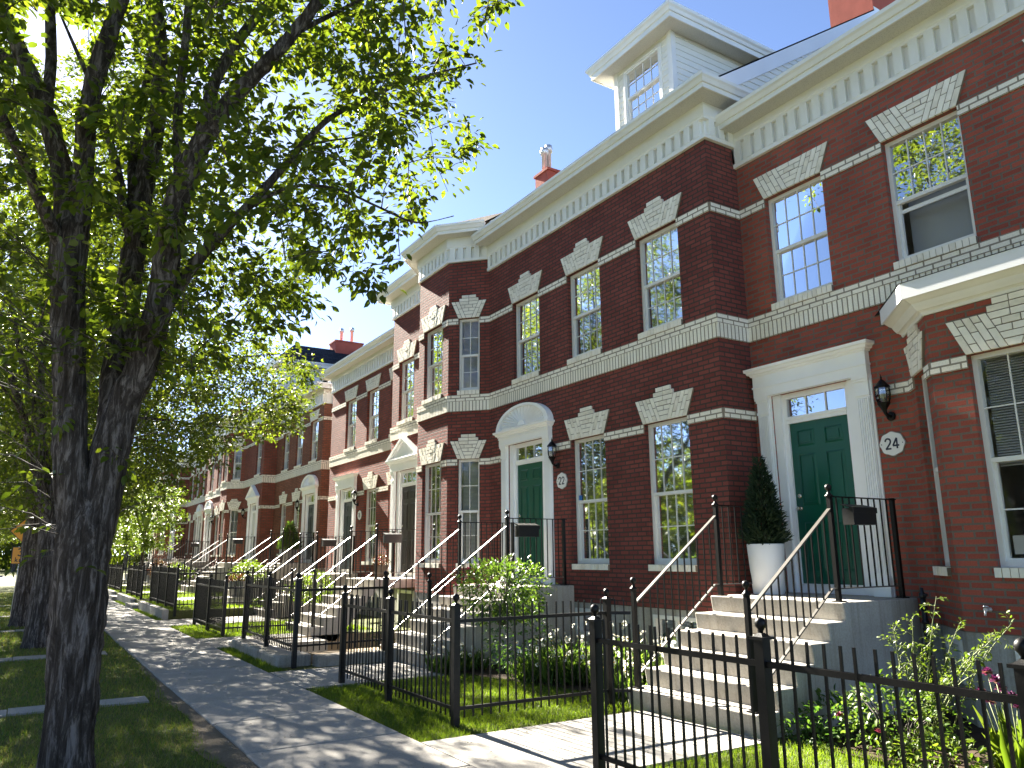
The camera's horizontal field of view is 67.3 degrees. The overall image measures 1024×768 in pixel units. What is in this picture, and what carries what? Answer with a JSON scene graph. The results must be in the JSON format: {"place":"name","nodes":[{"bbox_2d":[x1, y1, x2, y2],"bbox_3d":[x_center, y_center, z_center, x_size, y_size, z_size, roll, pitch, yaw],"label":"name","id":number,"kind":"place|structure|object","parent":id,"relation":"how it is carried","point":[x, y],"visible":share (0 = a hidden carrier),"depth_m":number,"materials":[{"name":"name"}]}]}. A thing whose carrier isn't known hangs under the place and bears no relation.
{"place":"outdoors","nodes":[
{"label":"outdoors","id":0,"kind":"place"},
{"bbox_2d":[0,696,148,717],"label":"verge path","id":1,"kind":"structure","parent":0,"point":[113,702],"depth_m":8.54,"materials":[{"name":"concrete"}]},
{"bbox_2d":[0,592,224,767],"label":"verge grass","id":2,"kind":"structure","parent":0,"point":[35,701],"depth_m":8.02,"materials":[{"name":"plant"}]},
{"bbox_2d":[107,571,261,619],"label":"raised lawn","id":3,"kind":"structure","parent":0,"point":[184,614],"depth_m":21.23,"materials":[{"name":"plant"}]},
{"bbox_2d":[107,562,185,590],"bbox_3d":[-17.157,8.938,35.688,2.502,1.366,7.502,7,-15,-31],"label":"iron fence","id":4,"kind":"object","parent":3,"relation":"on","point":[115,580],"visible":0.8,"depth_m":33.39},
{"bbox_2d":[113,477,189,565],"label":"garden tree","id":5,"kind":"object","parent":3,"relation":"on","point":[146,543],"visible":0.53,"depth_m":42.29,"materials":[{"name":"green plant"}]},
{"bbox_2d":[126,562,217,598],"bbox_3d":[-12.887,7.412,28.976,2.502,1.366,4.502,7,-15,-31],"label":"iron fence","id":6,"kind":"object","parent":3,"relation":"on","point":[135,580],"visible":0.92,"depth_m":27.63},
{"bbox_2d":[149,563,276,616],"bbox_3d":[-9.165,6.123,23.309,2.702,1.366,4.902,7,-15,-31],"label":"iron fence","id":7,"kind":"object","parent":3,"relation":"on","point":[164,584],"visible":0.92,"depth_m":21.74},
{"bbox_2d":[227,558,266,580],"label":"garden shrub","id":8,"kind":"object","parent":3,"relation":"on","point":[245,564],"visible":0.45,"depth_m":24.13,"materials":[{"name":"green plant"}]},
{"bbox_2d":[104,599,474,767],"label":"sidewalk","id":9,"kind":"structure","parent":0,"point":[212,686],"depth_m":8.05,"materials":[{"name":"concrete"}]},
{"bbox_2d":[0,0,830,554],"label":"sky","id":10,"kind":"structure","parent":0,"point":[538,92],"materials":[{"name":"blue"}]},
{"bbox_2d":[0,569,950,767],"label":"ground","id":11,"kind":"structure","parent":0,"point":[7,583],"depth_m":7.83,"materials":[{"name":"plant"}]},
{"bbox_2d":[0,535,21,570],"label":"park bush","id":12,"kind":"object","parent":11,"relation":"on","point":[5,552],"visible":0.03,"depth_m":110.86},
{"bbox_2d":[10,518,26,613],"bbox_3d":[-14.733,5.496,23.152,0.860,2.911,1.658,7,-15,-31],"label":"curve sign","id":13,"kind":"object","parent":11,"relation":"on","point":[15,555],"visible":0.15,"depth_m":22.50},
{"bbox_2d":[0,247,210,532],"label":"elm tree","id":14,"kind":"object","parent":11,"relation":"on","point":[9,519],"visible":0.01,"depth_m":25.04,"materials":[{"name":"green plant"}]},
{"bbox_2d":[110,497,147,567],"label":"park bush","id":15,"kind":"object","parent":11,"relation":"on","point":[132,558],"visible":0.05,"depth_m":120.70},
{"bbox_2d":[0,184,261,627],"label":"elm tree","id":16,"kind":"object","parent":11,"relation":"on","point":[21,596],"visible":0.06,"depth_m":18.97,"materials":[{"name":"green plant"}]},
{"bbox_2d":[138,601,168,619],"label":"edging wall","id":17,"kind":"structure","parent":11,"relation":"on","point":[156,610],"depth_m":21.66,"materials":[{"name":"concrete"}]},
{"bbox_2d":[0,44,324,649],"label":"elm tree","id":18,"kind":"object","parent":11,"relation":"on","point":[36,632],"visible":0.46,"depth_m":15.47,"materials":[{"name":"green plant"}]},
{"bbox_2d":[183,454,207,559],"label":"brick house","id":19,"kind":"structure","parent":11,"relation":"on","point":[194,526],"depth_m":48.53,"materials":[{"name":"brick"}]},
{"bbox_2d":[134,665,258,767],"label":"dirt strip","id":20,"kind":"object","parent":11,"relation":"on","point":[229,752],"visible":0.93,"depth_m":6.92,"materials":[{"name":"soil"}]},
{"bbox_2d":[152,400,247,558],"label":"brick house","id":21,"kind":"structure","parent":11,"relation":"on","point":[185,478],"depth_m":51.82,"materials":[{"name":"brick"}]},
{"bbox_2d":[157,616,278,626],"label":"walkway","id":22,"kind":"structure","parent":11,"relation":"on","point":[180,622],"depth_m":19.57,"materials":[{"name":"concrete"}]},
{"bbox_2d":[181,562,255,591],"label":"concrete steps","id":23,"kind":"structure","parent":11,"relation":"on","point":[223,565],"depth_m":31.86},
{"bbox_2d":[189,534,254,585],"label":"stair railing","id":24,"kind":"object","parent":23,"relation":"on","point":[225,559],"visible":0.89,"depth_m":32.04,"materials":[{"name":"black metal"}]},
{"bbox_2d":[202,431,241,566],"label":"brick house","id":25,"kind":"structure","parent":11,"relation":"on","point":[211,508],"depth_m":41.54,"materials":[{"name":"brick"}]},
{"bbox_2d":[108,585,371,672],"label":"lawn grass","id":26,"kind":"structure","parent":11,"relation":"on","point":[249,659],"depth_m":17.13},
{"bbox_2d":[192,573,302,636],"bbox_3d":[-6.124,5.038,17.617,1.642,1.366,3.352,7,-15,-31],"label":"iron fence","id":27,"kind":"object","parent":11,"relation":"on","point":[205,595],"visible":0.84,"depth_m":16.75,"materials":[{"name":"metal"}]},
{"bbox_2d":[197,633,327,652],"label":"walkway","id":28,"kind":"structure","parent":11,"relation":"on","point":[218,642],"depth_m":14.85,"materials":[{"name":"concrete"}]},
{"bbox_2d":[0,0,524,767],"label":"elm tree","id":29,"kind":"object","parent":11,"relation":"on","point":[86,486],"visible":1,"depth_m":6.45,"materials":[{"name":"green plant"}]},
{"bbox_2d":[228,563,314,597],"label":"concrete steps","id":30,"kind":"structure","parent":11,"relation":"on","point":[289,570],"depth_m":27.02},
{"bbox_2d":[241,529,314,573],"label":"stair railing","id":31,"kind":"object","parent":30,"relation":"on","point":[283,532],"visible":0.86,"depth_m":27.16,"materials":[{"name":"black metal"}]},
{"bbox_2d":[283,549,294,562],"bbox_3d":[-8.107,6.244,27.937,0.480,0.500,0.480,7,-15,-31],"label":"planter","id":32,"kind":"object","parent":30,"relation":"on","point":[287,555],"visible":0.59,"depth_m":27.75,"materials":[{"name":"ceramic"}]},
{"bbox_2d":[276,521,302,549],"bbox_3d":[-8.106,5.554,28.092,1.000,1.196,1.054,7,-15,-31],"label":"potted conifer","id":33,"kind":"object","parent":32,"relation":"in","point":[289,539],"visible":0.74,"depth_m":27.96,"materials":[{"name":"green plant"}]},
{"bbox_2d":[215,327,363,567],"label":"brick house","id":34,"kind":"structure","parent":11,"relation":"on","point":[250,491],"depth_m":35.48,"materials":[{"name":"brick"}]},
{"bbox_2d":[227,510,237,554],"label":"window","id":35,"kind":"structure","parent":34,"relation":"in","point":[234,519],"depth_m":35.79,"materials":[{"name":"glass"}]},
{"bbox_2d":[271,381,332,572],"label":"brick house","id":36,"kind":"structure","parent":11,"relation":"on","point":[302,475],"depth_m":29.63,"materials":[{"name":"brick"}]},
{"bbox_2d":[306,504,313,559],"bbox_3d":[-7.528,5.528,28.770,0.120,2.030,0.870,7,-15,-31],"label":"front door","id":37,"kind":"structure","parent":36,"relation":"in","point":[311,507],"depth_m":28.89,"materials":[{"name":"blue paint"}]},
{"bbox_2d":[226,637,384,667],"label":"retaining curb","id":38,"kind":"structure","parent":11,"relation":"on","point":[276,656],"depth_m":11.80,"materials":[{"name":"concrete"}]},
{"bbox_2d":[254,573,357,617],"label":"concrete steps","id":39,"kind":"structure","parent":11,"relation":"on","point":[305,607],"depth_m":21.65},
{"bbox_2d":[250,533,337,604],"bbox_3d":[-6.497,5.529,23.030,2.552,2.099,0.105,7,-15,-31],"label":"stair railing","id":40,"kind":"object","parent":39,"relation":"on","point":[300,537],"visible":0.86,"depth_m":23.21,"materials":[{"name":"black metal"}]},
{"bbox_2d":[264,531,355,609],"bbox_3d":[-5.654,5.227,21.704,2.552,2.099,0.105,7,-15,-31],"label":"stair railing","id":41,"kind":"object","parent":39,"relation":"on","point":[316,554],"visible":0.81,"depth_m":21.84,"materials":[{"name":"black metal"}]},
{"bbox_2d":[283,569,333,603],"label":"garden shrub","id":42,"kind":"object","parent":11,"relation":"on","point":[317,596],"visible":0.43,"depth_m":18.13,"materials":[{"name":"green plant"}]},
{"bbox_2d":[241,570,389,668],"bbox_3d":[-3.426,3.889,13.143,1.562,1.366,3.242,7,-15,-31],"label":"iron fence","id":43,"kind":"object","parent":11,"relation":"on","point":[268,586],"visible":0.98,"depth_m":12.21,"materials":[{"name":"metal"}]},
{"bbox_2d":[285,577,414,640],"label":"concrete steps","id":44,"kind":"structure","parent":11,"relation":"on","point":[336,611],"depth_m":16.36,"materials":[{"name":"concrete"}]},
{"bbox_2d":[287,526,394,621],"bbox_3d":[-3.882,4.349,17.817,2.522,2.099,0.105,7,-15,-31],"label":"stair railing","id":45,"kind":"object","parent":44,"relation":"on","point":[350,552],"visible":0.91,"depth_m":17.95,"materials":[{"name":"black metal"}]},
{"bbox_2d":[309,523,415,626],"bbox_3d":[-3.050,4.051,16.508,2.522,2.099,0.105,7,-15,-31],"label":"stair railing","id":46,"kind":"object","parent":44,"relation":"on","point":[314,577],"visible":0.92,"depth_m":16.48,"materials":[{"name":"black metal"}]},
{"bbox_2d":[319,327,393,617],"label":"brick house","id":47,"kind":"structure","parent":11,"relation":"on","point":[361,379],"depth_m":23.05,"materials":[{"name":"brick"}]},
{"bbox_2d":[341,501,351,568],"bbox_3d":[-5.038,4.627,23.560,0.120,2.030,0.870,7,-15,-31],"label":"front door","id":48,"kind":"structure","parent":47,"relation":"in","point":[347,505],"depth_m":23.68,"materials":[{"name":"blue paint"}]},
{"bbox_2d":[347,399,356,447],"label":"window","id":49,"kind":"structure","parent":47,"relation":"in","point":[352,404],"depth_m":24.40,"materials":[{"name":"glass"}]},
{"bbox_2d":[365,489,375,561],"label":"window","id":50,"kind":"structure","parent":47,"relation":"in","point":[371,494],"depth_m":22.16,"materials":[{"name":"glass"}]},
{"bbox_2d":[369,388,378,440],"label":"window","id":51,"kind":"structure","parent":47,"relation":"in","point":[374,395],"depth_m":22.86,"materials":[{"name":"glass"}]},
{"bbox_2d":[270,662,443,688],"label":"walkway","id":52,"kind":"structure","parent":11,"relation":"on","point":[315,678],"depth_m":10.51,"materials":[{"name":"concrete"}]},
{"bbox_2d":[421,640,467,674],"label":"daisy clump","id":53,"kind":"object","parent":11,"relation":"on","point":[448,665],"visible":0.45,"depth_m":10.72,"materials":[{"name":"green plant"}]},
{"bbox_2d":[376,144,560,628],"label":"brick house","id":54,"kind":"structure","parent":11,"relation":"on","point":[437,461],"depth_m":16.31,"materials":[{"name":"brick"}]},
{"bbox_2d":[396,590,414,628],"bbox_3d":[-2.450,5.766,17.646,0.050,2.000,0.900,7,-15,-31],"label":"cellar door","id":55,"kind":"structure","parent":54,"relation":"in","point":[402,594],"depth_m":17.75,"materials":[{"name":"white paint"}]},
{"bbox_2d":[399,485,415,571],"bbox_3d":[-2.483,3.463,18.414,0.120,2.030,0.870,7,-15,-31],"label":"front door","id":56,"kind":"structure","parent":54,"relation":"in","point":[408,493],"depth_m":18.46,"materials":[{"name":"paint"}]},
{"bbox_2d":[401,358,414,420],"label":"window","id":57,"kind":"structure","parent":54,"relation":"in","point":[407,410],"depth_m":19.41,"materials":[{"name":"glass"}]},
{"bbox_2d":[424,462,440,562],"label":"window","id":58,"kind":"structure","parent":54,"relation":"in","point":[433,471],"depth_m":16.09,"materials":[{"name":"glass"}]},
{"bbox_2d":[427,326,442,398],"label":"window","id":59,"kind":"structure","parent":54,"relation":"in","point":[435,338],"depth_m":16.78,"materials":[{"name":"glass"}]},
{"bbox_2d":[458,459,478,562],"bbox_3d":[-0.830,2.524,15.335,0.460,2.040,0.136,-4,-13,14],"label":"window","id":60,"kind":"structure","parent":54,"relation":"in","point":[461,512],"depth_m":15.38,"materials":[{"name":"glass"}]},
{"bbox_2d":[459,318,479,390],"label":"window","id":61,"kind":"structure","parent":54,"relation":"in","point":[474,354],"depth_m":16.02,"materials":[{"name":"plastic"}]},
{"bbox_2d":[380,583,574,669],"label":"concrete steps","id":62,"kind":"structure","parent":11,"relation":"on","point":[561,593],"depth_m":12.00,"materials":[{"name":"concrete"}]},
{"bbox_2d":[387,515,514,629],"bbox_3d":[-1.017,3.318,13.285,2.552,2.099,0.105,7,-15,-31],"label":"stair railing","id":63,"kind":"object","parent":62,"relation":"on","point":[459,521],"visible":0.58,"depth_m":13.38,"materials":[{"name":"black metal"}]},
{"bbox_2d":[425,510,567,655],"bbox_3d":[-0.174,3.017,11.959,2.552,2.099,0.105,7,-15,-31],"label":"stair railing","id":64,"kind":"object","parent":62,"relation":"on","point":[429,575],"visible":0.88,"depth_m":12.14,"materials":[{"name":"black metal"}]},
{"bbox_2d":[514,523,539,536],"bbox_3d":[0.238,2.326,12.261,0.400,0.215,0.155,7,-15,-31],"label":"mailbox","id":65,"kind":"object","parent":64,"relation":"attached to","point":[526,529],"visible":1,"depth_m":12.20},
{"bbox_2d":[338,585,630,729],"bbox_3d":[-0.858,2.955,8.439,1.744,1.366,3.976,22,-26,-60],"label":"iron fence","id":66,"kind":"object","parent":11,"relation":"on","point":[453,706],"visible":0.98,"depth_m":8.08,"materials":[{"name":"metal"}]},
{"bbox_2d":[460,662,624,697],"bbox_3d":[0.944,3.902,10.236,2.310,0.001,3.440,7,-15,-31],"label":"soil bed","id":67,"kind":"object","parent":11,"relation":"on","point":[494,673],"visible":0.14,"depth_m":10.43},
{"bbox_2d":[442,642,492,670],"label":"daisy clump","id":68,"kind":"object","parent":67,"relation":"on","point":[477,660],"visible":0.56,"depth_m":10.95,"materials":[{"name":"green plant"}]},
{"bbox_2d":[452,553,557,625],"bbox_3d":[-0.161,2.871,10.759,1.318,0.999,1.476,7,-15,-31],"label":"rose bush","id":69,"kind":"object","parent":67,"relation":"on","point":[493,566],"visible":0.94,"depth_m":10.59,"materials":[{"name":"green plant"}]},
{"bbox_2d":[480,598,555,674],"bbox_3d":[0.020,3.405,10.289,0.952,1.042,1.171,7,-15,-31],"label":"rose bush","id":70,"kind":"object","parent":67,"relation":"on","point":[519,647],"visible":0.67,"depth_m":10.21,"materials":[{"name":"green plant"}]},
{"bbox_2d":[505,641,554,683],"bbox_3d":[0.247,3.633,10.032,0.646,0.515,0.747,4,-13,-18],"label":"daisy clump","id":71,"kind":"object","parent":67,"relation":"on","point":[528,677],"visible":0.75,"depth_m":9.89,"materials":[{"name":"green plant"}]},
{"bbox_2d":[535,639,585,685],"bbox_3d":[0.624,3.559,9.898,0.662,0.540,0.781,7,-15,-31],"label":"daisy clump","id":72,"kind":"object","parent":67,"relation":"on","point":[544,676],"visible":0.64,"depth_m":9.72,"materials":[{"name":"green plant"}]},
{"bbox_2d":[560,635,624,686],"bbox_3d":[1.029,3.486,9.742,0.790,0.608,0.685,-4,-13,16],"label":"daisy clump","id":73,"kind":"object","parent":67,"relation":"on","point":[575,669],"visible":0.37,"depth_m":9.61,"materials":[{"name":"green plant"}]},
{"bbox_2d":[588,660,646,701],"bbox_3d":[1.239,3.315,8.638,0.942,0.461,0.739,7,-15,-31],"label":"daisy clump","id":74,"kind":"object","parent":67,"relation":"on","point":[616,684],"visible":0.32,"depth_m":8.59,"materials":[{"name":"green plant"}]},
{"bbox_2d":[421,710,760,767],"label":"walkway","id":75,"kind":"structure","parent":11,"relation":"on","point":[566,744],"depth_m":6.57,"materials":[{"name":"concrete"}]},
{"bbox_2d":[471,0,894,665],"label":"brick house","id":76,"kind":"structure","parent":11,"relation":"on","point":[619,344],"depth_m":12.18,"materials":[{"name":"brick"}]},
{"bbox_2d":[516,294,539,377],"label":"window","id":77,"kind":"structure","parent":76,"relation":"in","point":[527,311],"depth_m":14.80,"materials":[{"name":"glass"}]},
{"bbox_2d":[517,461,543,576],"bbox_3d":[0.337,2.454,13.981,0.120,2.030,0.870,7,-15,-31],"label":"front door","id":78,"kind":"structure","parent":76,"relation":"in","point":[530,476],"depth_m":14.01,"materials":[{"name":"green paint"}]},
{"bbox_2d":[570,263,601,357],"bbox_3d":[1.320,-1.241,13.202,0.080,1.548,0.915,7,-15,-31],"label":"window","id":79,"kind":"structure","parent":76,"relation":"in","point":[585,285],"depth_m":13.28,"materials":[{"name":"glass"}]},
{"bbox_2d":[575,608,602,637],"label":"basement window","id":80,"kind":"structure","parent":76,"relation":"in","point":[576,609],"depth_m":12.32,"materials":[{"name":"glass"}]},
{"bbox_2d":[575,435,608,563],"bbox_3d":[1.345,1.878,12.508,0.080,2.040,0.915,7,-15,-31],"label":"window","id":81,"kind":"structure","parent":76,"relation":"in","point":[590,453],"depth_m":12.57,"materials":[{"name":"glass"}]},
{"bbox_2d":[639,223,681,331],"bbox_3d":[2.298,-1.591,11.665,0.080,1.548,0.915,7,-15,-31],"label":"window","id":82,"kind":"structure","parent":76,"relation":"in","point":[659,253],"depth_m":11.72,"materials":[{"name":"glass"}]},
{"bbox_2d":[648,417,696,564],"bbox_3d":[2.323,1.529,10.971,0.080,2.040,0.915,7,-15,-31],"label":"window","id":83,"kind":"structure","parent":76,"relation":"in","point":[669,441],"depth_m":11.03,"materials":[{"name":"glass"}]},
{"bbox_2d":[653,614,697,646],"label":"basement window","id":84,"kind":"structure","parent":76,"relation":"in","point":[691,623],"depth_m":10.64,"materials":[{"name":"glass"}]},
{"bbox_2d":[628,592,926,738],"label":"concrete steps","id":85,"kind":"structure","parent":11,"relation":"on","point":[859,623],"depth_m":7.81,"materials":[{"name":"concrete"}]},
{"bbox_2d":[630,494,788,688],"bbox_3d":[2.374,2.357,9.084,2.552,2.099,0.105,7,-15,-31],"label":"stair railing","id":86,"kind":"object","parent":85,"relation":"on","point":[635,600],"visible":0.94,"depth_m":8.90,"materials":[{"name":"black metal"}]},
{"bbox_2d":[747,544,784,594],"bbox_3d":[3.134,2.268,9.442,0.450,0.600,0.450,7,-15,-31],"label":"planter","id":87,"kind":"object","parent":85,"relation":"on","point":[766,561],"visible":0.88,"depth_m":9.29,"materials":[{"name":"ceramic"}]},
{"bbox_2d":[737,456,793,544],"bbox_3d":[3.143,1.498,9.623,0.686,1.242,0.702,7,-15,-31],"label":"potted conifer","id":88,"kind":"object","parent":87,"relation":"in","point":[771,530],"visible":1,"depth_m":9.50,"materials":[{"name":"green plant"}]},
{"bbox_2d":[742,484,909,713],"bbox_3d":[3.212,2.058,7.766,2.552,2.099,0.105,7,-15,-31],"label":"stair railing","id":89,"kind":"object","parent":85,"relation":"on","point":[746,594],"visible":0.95,"depth_m":7.82,"materials":[{"name":"black metal"}]},
{"bbox_2d":[840,504,876,524],"bbox_3d":[3.650,1.370,8.083,0.400,0.215,0.155,7,-15,-31],"label":"mailbox","id":90,"kind":"object","parent":89,"relation":"attached to","point":[859,515],"visible":1,"depth_m":8.01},
{"bbox_2d":[585,604,1023,767],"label":"iron fence","id":91,"kind":"object","parent":11,"relation":"on","point":[763,663],"visible":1,"depth_m":4.39,"materials":[{"name":"metal"}]},
{"bbox_2d":[714,0,1023,730],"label":"brick house","id":92,"kind":"structure","parent":11,"relation":"on","point":[878,161],"depth_m":8.99,"materials":[{"name":"brick"}]},
{"bbox_2d":[768,176,832,301],"bbox_3d":[3.886,-1.908,10.297,0.080,1.548,0.920,7,-15,-31],"label":"window","id":93,"kind":"structure","parent":92,"relation":"in","point":[800,246],"depth_m":10.33,"materials":[{"name":"glass"}]},
{"bbox_2d":[790,414,862,584],"bbox_3d":[3.881,1.439,9.539,0.120,2.030,0.870,7,-15,-31],"label":"front door","id":94,"kind":"structure","parent":92,"relation":"in","point":[821,450],"depth_m":9.59,"materials":[{"name":"green paint"}]},
{"bbox_2d":[874,374,895,420],"bbox_3d":[4.266,0.152,8.822,0.213,0.535,0.176,7,-15,-31],"label":"wall lantern","id":95,"kind":"object","parent":92,"relation":"attached to","point":[883,405],"depth_m":8.79,"materials":[{"name":"black metal"}]},
{"bbox_2d":[879,431,905,455],"bbox_3d":[4.337,0.680,8.771,0.022,0.286,0.321,7,-15,-31],"label":"house number plaque","id":96,"kind":"object","parent":92,"relation":"attached to","point":[892,443],"visible":1,"depth_m":8.76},
{"bbox_2d":[885,110,976,260],"bbox_3d":[4.897,-2.230,8.884,0.270,1.548,0.920,7,-15,-31],"label":"window","id":97,"kind":"structure","parent":92,"relation":"in","point":[933,169],"depth_m":9.00,"materials":[{"name":"glass"}]},
{"bbox_2d":[921,375,949,565],"bbox_3d":[4.536,0.860,8.043,0.136,2.040,0.440,-3,-13,13],"label":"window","id":98,"kind":"structure","parent":92,"relation":"in","point":[924,382],"depth_m":8.21,"materials":[{"name":"plastic"}]},
{"bbox_2d":[944,635,967,684],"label":"basement window","id":99,"kind":"structure","parent":92,"relation":"in","point":[958,645],"depth_m":7.71,"materials":[{"name":"glass"}]},
{"bbox_2d":[971,345,1023,567],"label":"window","id":100,"kind":"structure","parent":92,"relation":"in","point":[992,462],"depth_m":7.36,"materials":[{"name":"plastic"}]},
{"bbox_2d":[809,710,997,767],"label":"soil bed","id":101,"kind":"object","parent":11,"relation":"on","point":[977,733],"depth_m":6.59,"materials":[{"name":"soil"}]},
{"bbox_2d":[777,712,841,747],"bbox_3d":[2.564,3.009,6.650,0.456,0.271,0.627,2,-13,-9],"label":"weed patch","id":102,"kind":"object","parent":101,"relation":"on","point":[803,731],"visible":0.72,"depth_m":6.65,"materials":[{"name":"green plant"}]},
{"bbox_2d":[798,683,885,740],"bbox_3d":[2.915,2.951,6.855,0.752,0.489,0.838,-4,-13,17],"label":"weed patch","id":103,"kind":"object","parent":101,"relation":"on","point":[832,704],"visible":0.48,"depth_m":6.79,"materials":[{"name":"green plant"}]},
{"bbox_2d":[830,669,975,764],"bbox_3d":[3.004,2.658,6.115,0.770,0.668,1.169,7,-15,-31],"label":"shrub","id":104,"kind":"object","parent":101,"relation":"on","point":[888,733],"visible":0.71,"depth_m":6.08,"materials":[{"name":"green plant"}]},
{"bbox_2d":[918,587,935,705],"bbox_3d":[4.347,2.789,7.981,0.070,1.310,0.120,3,-13,-14],"label":"gas pipe","id":105,"kind":"object","parent":101,"relation":"on","point":[925,620],"visible":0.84,"depth_m":8.05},
{"bbox_2d":[876,726,999,767],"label":"weed patch","id":106,"kind":"object","parent":101,"relation":"on","point":[982,750],"visible":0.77,"depth_m":5.60,"materials":[{"name":"green plant"}]},
{"bbox_2d":[877,596,1014,749],"bbox_3d":[3.475,2.329,6.125,0.480,1.224,1.296,1,-13,-5],"label":"lanky shrub","id":107,"kind":"object","parent":101,"relation":"on","point":[948,676],"visible":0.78,"depth_m":6.28,"materials":[{"name":"green plant"}]},
{"bbox_2d":[985,674,1023,767],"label":"iris plant","id":108,"kind":"object","parent":101,"relation":"on","point":[1018,746],"visible":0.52,"depth_m":5.21,"materials":[{"name":"green plant"}]},
{"bbox_2d":[306,672,921,767],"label":"lawn grass","id":109,"kind":"structure","parent":0,"point":[431,715],"depth_m":7.91,"materials":[{"name":"plant"}]},
{"label":"sunken court floor","id":110,"kind":"structure","parent":0,"visible":0},
{"bbox_2d":[275,629,410,663],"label":"retaining wall","id":111,"kind":"structure","parent":110,"relation":"on","point":[334,649],"depth_m":15.74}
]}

